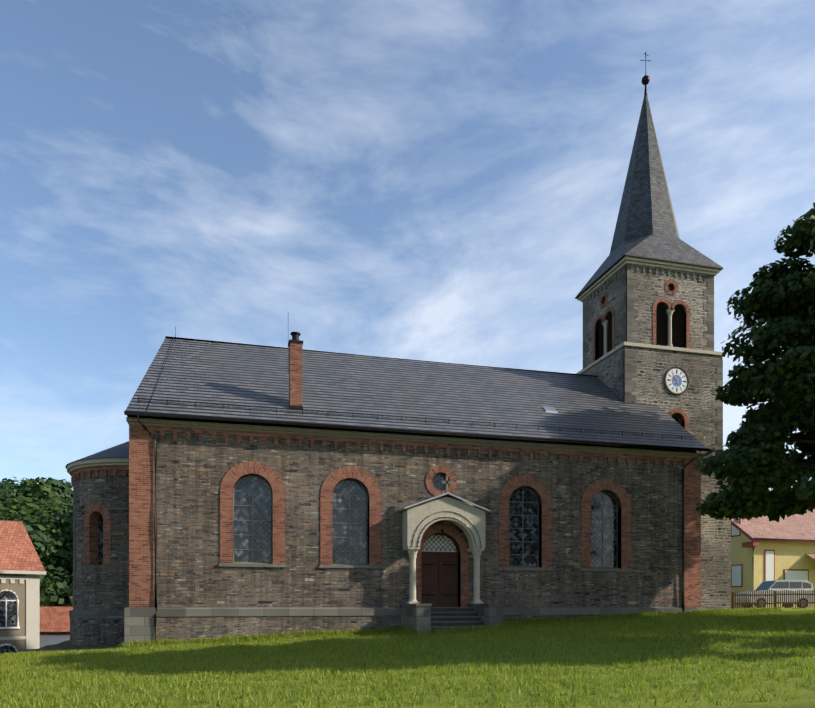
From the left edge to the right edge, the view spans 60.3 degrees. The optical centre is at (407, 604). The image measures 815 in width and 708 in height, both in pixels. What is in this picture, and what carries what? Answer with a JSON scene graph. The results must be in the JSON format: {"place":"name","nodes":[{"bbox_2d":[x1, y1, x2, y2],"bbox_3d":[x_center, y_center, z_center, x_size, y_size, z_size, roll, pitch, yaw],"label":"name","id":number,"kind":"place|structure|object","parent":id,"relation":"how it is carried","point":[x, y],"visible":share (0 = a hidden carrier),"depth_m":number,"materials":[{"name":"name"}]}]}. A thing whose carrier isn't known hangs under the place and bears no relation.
{"place":"outdoors","nodes":[
{"label":"outdoors","id":0,"kind":"place"},
{"bbox_2d":[0,607,814,707],"bbox_3d":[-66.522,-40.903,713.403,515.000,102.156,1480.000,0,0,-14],"label":"grass","id":1,"kind":"structure","parent":0,"point":[804,700],"depth_m":12.84,"materials":[{"name":"green plant"}]},
{"bbox_2d":[0,567,25,651],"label":"house walls","id":2,"kind":"structure","parent":1,"relation":"on","point":[17,588],"depth_m":43.15,"materials":[{"name":"beige paint"}]},
{"bbox_2d":[0,589,19,651],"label":"house window frames","id":3,"kind":"structure","parent":2,"relation":"in","point":[17,627],"depth_m":42.82,"materials":[{"name":"white wood"}]},
{"bbox_2d":[0,592,15,653],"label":"window","id":4,"kind":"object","parent":3,"relation":"in","point":[11,613],"visible":0.44,"depth_m":42.71,"materials":[{"name":"glass"}]},
{"bbox_2d":[0,520,44,570],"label":"house roof","id":5,"kind":"structure","parent":2,"relation":"on","point":[18,552],"depth_m":44.63,"materials":[{"name":"tile"}]},
{"bbox_2d":[0,570,45,648],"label":"house trim","id":6,"kind":"structure","parent":2,"relation":"attached to","point":[32,636],"depth_m":43.57,"materials":[{"name":"beige paint"}]},
{"bbox_2d":[0,477,72,606],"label":"trees","id":7,"kind":"object","parent":1,"relation":"on","point":[49,514],"depth_m":65.49,"materials":[{"name":"green plant"}]},
{"bbox_2d":[40,628,69,633],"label":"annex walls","id":8,"kind":"structure","parent":1,"relation":"on","point":[54,632],"depth_m":53.32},
{"bbox_2d":[40,607,72,647],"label":"outbuilding","id":9,"kind":"structure","parent":8,"relation":"on","point":[54,617],"depth_m":53.90,"materials":[{"name":"tile"}]},
{"bbox_2d":[70,618,123,644],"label":"apse base wall","id":10,"kind":"structure","parent":1,"relation":"on","point":[96,631],"depth_m":28.39,"materials":[{"name":"grey stone"}]},
{"bbox_2d":[69,609,123,617],"bbox_3d":[-13.143,0.378,30.996,3.200,0.350,6.400,0,0,-14],"label":"apse plinth band","id":11,"kind":"object","parent":10,"relation":"on","point":[75,613],"visible":0.71,"depth_m":28.37,"materials":[{"name":"grey stone"}]},
{"bbox_2d":[73,470,128,609],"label":"apse wall","id":12,"kind":"structure","parent":1,"relation":"on","point":[100,587],"depth_m":28.43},
{"bbox_2d":[65,441,128,468],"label":"apse roof","id":13,"kind":"structure","parent":12,"relation":"on","point":[120,450],"depth_m":28.86,"materials":[{"name":"grey stone"}]},
{"bbox_2d":[84,503,110,564],"bbox_3d":[-12.585,-2.877,28.745,1.382,2.520,0.498,0,0,21],"label":"brick window surround","id":14,"kind":"object","parent":12,"relation":"attached to","point":[91,517],"visible":0.83,"depth_m":28.68,"materials":[{"name":"red brick"}]},
{"bbox_2d":[67,458,128,475],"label":"apse cornice","id":15,"kind":"structure","parent":12,"relation":"attached to","point":[73,466],"depth_m":28.32,"materials":[{"name":"beige stone"}]},
{"bbox_2d":[71,465,128,485],"bbox_3d":[-13.105,-5.397,31.006,3.123,0.440,6.246,0,0,-14],"label":"apse corbel frieze","id":16,"kind":"object","parent":12,"relation":"attached to","point":[105,469],"visible":0.29,"depth_m":28.44,"materials":[{"name":"brick"}]},
{"bbox_2d":[98,514,102,564],"bbox_3d":[-12.515,-2.712,28.933,0.720,2.190,0.001,0,0,21],"label":"apse window","id":17,"kind":"structure","parent":12,"relation":"in","point":[100,540],"depth_m":29.00,"materials":[{"name":"black glass"}]},
{"bbox_2d":[156,615,604,640],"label":"plinth wall","id":18,"kind":"structure","parent":1,"relation":"on","point":[188,628],"depth_m":26.71,"materials":[{"name":"grey stone"}]},
{"bbox_2d":[124,607,704,644],"bbox_3d":[1.487,1.003,28.741,24.400,1.800,0.590,0,0,-14],"label":"plinth cap","id":19,"kind":"object","parent":18,"relation":"on","point":[139,623],"visible":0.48,"depth_m":26.95,"materials":[{"name":"grey stone"}]},
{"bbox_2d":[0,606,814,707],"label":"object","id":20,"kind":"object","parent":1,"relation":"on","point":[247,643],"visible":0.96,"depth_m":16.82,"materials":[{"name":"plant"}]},
{"bbox_2d":[154,431,682,606],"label":"nave walls","id":21,"kind":"structure","parent":1,"relation":"on","point":[190,475],"depth_m":28.06,"materials":[{"name":"stone"}]},
{"bbox_2d":[126,417,701,457],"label":"eave cornice","id":22,"kind":"structure","parent":21,"relation":"attached to","point":[270,429],"depth_m":28.00,"materials":[{"name":"stone"}]},
{"bbox_2d":[129,424,700,606],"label":"brick pilasters","id":23,"kind":"object","parent":21,"relation":"attached to","point":[141,516],"visible":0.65,"depth_m":26.13,"materials":[{"name":"red brick"}]},
{"bbox_2d":[125,338,705,447],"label":"nave roof","id":24,"kind":"structure","parent":21,"relation":"on","point":[210,373],"depth_m":30.75,"materials":[{"name":"stone"}]},
{"bbox_2d":[289,342,301,405],"bbox_3d":[-4.457,-8.884,27.922,0.480,2.925,0.500,0,0,-14],"label":"chimney","id":25,"kind":"object","parent":24,"relation":"on","point":[295,373],"visible":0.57,"depth_m":27.68,"materials":[{"name":"brick"}]},
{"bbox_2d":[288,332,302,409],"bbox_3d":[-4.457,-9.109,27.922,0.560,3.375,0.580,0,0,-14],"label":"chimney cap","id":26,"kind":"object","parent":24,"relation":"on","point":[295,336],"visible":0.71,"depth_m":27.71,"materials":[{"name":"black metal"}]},
{"bbox_2d":[165,336,597,376],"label":"roof ridge","id":27,"kind":"structure","parent":24,"relation":"on","point":[178,338],"depth_m":33.28,"materials":[{"name":"grey stone"}]},
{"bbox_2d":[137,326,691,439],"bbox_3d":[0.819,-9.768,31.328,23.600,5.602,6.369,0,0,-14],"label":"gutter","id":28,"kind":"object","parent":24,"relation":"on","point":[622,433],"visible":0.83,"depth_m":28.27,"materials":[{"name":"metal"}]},
{"bbox_2d":[543,406,557,412],"bbox_3d":[6.486,-8.880,31.980,0.600,0.428,0.420,0,0,-14],"label":"skylight","id":29,"kind":"object","parent":24,"relation":"on","point":[550,409],"visible":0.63,"depth_m":31.92,"materials":[{"name":"glass"}]},
{"bbox_2d":[124,411,709,640],"bbox_3d":[1.597,-2.619,28.318,24.320,8.646,0.528,0,0,-14],"label":"gutter and downspouts","id":30,"kind":"object","parent":21,"relation":"attached to","point":[137,413],"visible":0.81,"depth_m":26.87,"materials":[{"name":"grey metal"}]},
{"bbox_2d":[160,431,675,467],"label":"brick dentils","id":31,"kind":"object","parent":21,"relation":"attached to","point":[425,449],"visible":0.9,"depth_m":28.41,"materials":[{"name":"red brick"}]},
{"bbox_2d":[233,474,616,567],"bbox_3d":[1.296,-3.477,28.882,16.480,3.840,0.020,0,0,-14],"label":"window glass","id":32,"kind":"object","parent":21,"relation":"attached to","point":[340,505],"visible":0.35,"depth_m":28.03,"materials":[{"name":"grey glass"}]},
{"bbox_2d":[220,461,630,606],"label":"brick arch surrounds","id":33,"kind":"object","parent":21,"relation":"attached to","point":[235,473],"visible":0.83,"depth_m":28.43,"materials":[{"name":"red brick"}]},
{"bbox_2d":[233,475,617,567],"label":"glazing bars","id":34,"kind":"object","parent":21,"relation":"attached to","point":[349,523],"visible":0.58,"depth_m":28.04,"materials":[{"name":"grey metal"}]},
{"bbox_2d":[219,562,632,571],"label":"window sills","id":35,"kind":"structure","parent":21,"relation":"attached to","point":[345,565],"depth_m":27.80,"materials":[{"name":"grey stone"}]},
{"bbox_2d":[422,534,455,551],"bbox_3d":[1.278,-2.557,28.950,1.640,0.760,0.001,0,0,-14],"label":"fanlight","id":36,"kind":"object","parent":21,"relation":"attached to","point":[438,544],"visible":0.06,"depth_m":28.95,"materials":[{"name":"grey glass"}]},
{"bbox_2d":[421,551,457,606],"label":"door leaves","id":37,"kind":"object","parent":21,"relation":"attached to","point":[438,578],"visible":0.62,"depth_m":28.94,"materials":[{"name":"brown wood"}]},
{"bbox_2d":[421,561,457,598],"bbox_3d":[1.288,-1.022,28.913,1.660,1.581,0.028,0,0,-14],"label":"door ironwork","id":38,"kind":"object","parent":37,"relation":"attached to","point":[446,594],"depth_m":28.97,"materials":[{"name":"black metal"}]},
{"bbox_2d":[422,533,456,551],"bbox_3d":[1.282,-2.560,28.935,1.660,0.773,0.060,0,0,-14],"label":"fanlight lattice","id":39,"kind":"object","parent":21,"relation":"attached to","point":[439,543],"visible":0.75,"depth_m":28.95,"materials":[{"name":"grey metal"}]},
{"bbox_2d":[400,604,503,633],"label":"porch blocks","id":40,"kind":"structure","parent":1,"relation":"on","point":[415,617],"depth_m":26.57,"materials":[{"name":"grey stone"}]},
{"bbox_2d":[403,546,483,603],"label":"porch columns","id":41,"kind":"structure","parent":40,"relation":"on","point":[413,551],"depth_m":28.13,"materials":[{"name":"beige stone"}]},
{"bbox_2d":[403,494,484,548],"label":"gable wall","id":42,"kind":"structure","parent":41,"relation":"on","point":[414,517],"depth_m":27.84,"materials":[{"name":"beige stone"}]},
{"bbox_2d":[399,492,489,513],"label":"portal roof","id":43,"kind":"structure","parent":42,"relation":"on","point":[461,499],"depth_m":27.77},
{"bbox_2d":[441,475,451,492],"bbox_3d":[1.562,-4.777,27.851,0.440,0.700,0.090,0,0,-14],"label":"cross","id":44,"kind":"object","parent":43,"relation":"on","point":[446,482],"visible":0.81,"depth_m":27.81,"materials":[{"name":"beige stone"}]},
{"bbox_2d":[406,494,486,547],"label":"porch mouldings","id":45,"kind":"object","parent":42,"relation":"attached to","point":[447,495],"visible":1,"depth_m":27.79,"materials":[{"name":"beige stone"}]},
{"bbox_2d":[431,608,485,631],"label":"porch steps","id":46,"kind":"structure","parent":1,"relation":"on","point":[438,624],"depth_m":27.28,"materials":[{"name":"grey stone"}]},
{"bbox_2d":[431,607,483,627],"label":"stair treads","id":47,"kind":"object","parent":46,"relation":"attached to","point":[454,616],"visible":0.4,"depth_m":27.06,"materials":[{"name":"grey stone"}]},
{"bbox_2d":[701,472,730,610],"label":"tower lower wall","id":48,"kind":"structure","parent":1,"relation":"on","point":[715,564],"depth_m":35.32,"materials":[{"name":"stone"}]},
{"bbox_2d":[576,256,722,463],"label":"tower cornices","id":49,"kind":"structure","parent":48,"relation":"on","point":[624,261],"depth_m":35.33,"materials":[{"name":"beige stone"}]},
{"bbox_2d":[578,346,722,461],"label":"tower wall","id":50,"kind":"structure","parent":48,"relation":"on","point":[695,400],"depth_m":35.29,"materials":[{"name":"stone"}]},
{"bbox_2d":[593,279,689,431],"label":"brick window surrounds","id":51,"kind":"object","parent":50,"relation":"on","point":[599,318],"visible":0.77,"depth_m":35.56,"materials":[{"name":"red brick"}]},
{"bbox_2d":[584,264,713,366],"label":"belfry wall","id":52,"kind":"structure","parent":50,"relation":"on","point":[649,290],"depth_m":35.59,"materials":[{"name":"stone"}]},
{"bbox_2d":[602,309,674,354],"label":"belfry window columns","id":53,"kind":"structure","parent":52,"relation":"on","point":[668,312],"depth_m":35.43,"materials":[{"name":"stone"}]},
{"bbox_2d":[597,303,684,357],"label":"belfry openings","id":54,"kind":"object","parent":52,"relation":"on","point":[678,320],"visible":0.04,"depth_m":35.65,"materials":[{"name":"black"}]},
{"bbox_2d":[586,265,706,302],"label":"tower dentils","id":55,"kind":"object","parent":52,"relation":"attached to","point":[618,272],"visible":1,"depth_m":35.54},
{"bbox_2d":[575,95,722,298],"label":"spire roof","id":56,"kind":"structure","parent":52,"relation":"on","point":[646,226],"depth_m":36.32,"materials":[{"name":"grey stone"}]},
{"bbox_2d":[640,52,650,95],"bbox_3d":[12.741,-28.272,37.511,0.438,2.550,0.438,0,0,40],"label":"spire cross","id":57,"kind":"object","parent":56,"relation":"on","point":[645,80],"visible":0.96,"depth_m":37.46,"materials":[{"name":"metal"}]},
{"bbox_2d":[575,265,722,453],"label":"corner quoins","id":58,"kind":"object","parent":50,"relation":"attached to","point":[627,367],"visible":0.46,"depth_m":35.12,"materials":[{"name":"grey stone"}]},
{"bbox_2d":[671,415,679,423],"bbox_3d":[13.411,-8.857,35.515,0.840,1.520,0.001,0,0,-14],"label":"window opening","id":59,"kind":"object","parent":50,"relation":"in","point":[674,417],"depth_m":35.56,"materials":[{"name":"black"}]},
{"bbox_2d":[664,366,688,394],"bbox_3d":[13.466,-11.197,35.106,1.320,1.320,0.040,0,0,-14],"label":"clock face","id":60,"kind":"object","parent":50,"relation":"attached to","point":[679,384],"visible":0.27,"depth_m":35.10},
{"bbox_2d":[667,370,685,391],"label":"clock hour markers","id":61,"kind":"object","parent":60,"relation":"attached to","point":[670,380],"visible":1,"depth_m":35.08,"materials":[{"name":"paint"}]},
{"bbox_2d":[694,202,814,521],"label":"tree","id":62,"kind":"object","parent":1,"relation":"on","point":[779,299],"depth_m":18.34,"materials":[{"name":"green plant"}]},
{"bbox_2d":[731,533,814,607],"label":"yellow house walls","id":63,"kind":"structure","parent":1,"relation":"on","point":[790,555],"depth_m":51.51,"materials":[{"name":"yellow paint"}]},
{"bbox_2d":[732,520,807,585],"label":"window panes","id":64,"kind":"structure","parent":63,"relation":"attached to","point":[789,575],"depth_m":51.60,"materials":[{"name":"grey glass"}]},
{"bbox_2d":[731,509,814,558],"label":"house roof","id":65,"kind":"structure","parent":63,"relation":"on","point":[796,526],"depth_m":52.40,"materials":[{"name":"red tile"}]},
{"bbox_2d":[731,518,814,586],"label":"yellow house trim","id":66,"kind":"structure","parent":63,"relation":"attached to","point":[753,543],"depth_m":51.13,"materials":[{"name":"wood"}]},
{"bbox_2d":[752,538,814,604],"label":"gutter and downspout","id":67,"kind":"object","parent":63,"relation":"attached to","point":[759,539],"visible":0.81,"depth_m":50.53,"materials":[{"name":"metal"}]},
{"bbox_2d":[731,590,814,608],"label":"picket fence","id":68,"kind":"object","parent":1,"relation":"on","point":[775,602],"visible":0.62,"depth_m":40.45,"materials":[{"name":"brown wood"}]},
{"bbox_2d":[736,580,813,602],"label":"car body","id":69,"kind":"object","parent":1,"relation":"on","point":[770,588],"visible":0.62,"depth_m":42.98,"materials":[{"name":"silver metal"}]},
{"bbox_2d":[745,598,806,607],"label":"car wheels","id":70,"kind":"object","parent":69,"relation":"attached to","point":[783,604],"visible":0.27,"depth_m":42.94,"materials":[{"name":"black rubber"}]},
{"bbox_2d":[756,581,810,589],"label":"car windows","id":71,"kind":"structure","parent":69,"relation":"attached to","point":[766,585],"depth_m":43.03,"materials":[{"name":"blue glass"}]},
{"bbox_2d":[0,0,814,490],"label":"sky","id":72,"kind":"structure","parent":0,"point":[424,180],"materials":[{"name":"blue"}]},
{"bbox_2d":[132,415,696,452],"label":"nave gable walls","id":73,"kind":"structure","parent":0,"point":[153,417],"depth_m":32.47,"materials":[{"name":"stone"}]}
]}

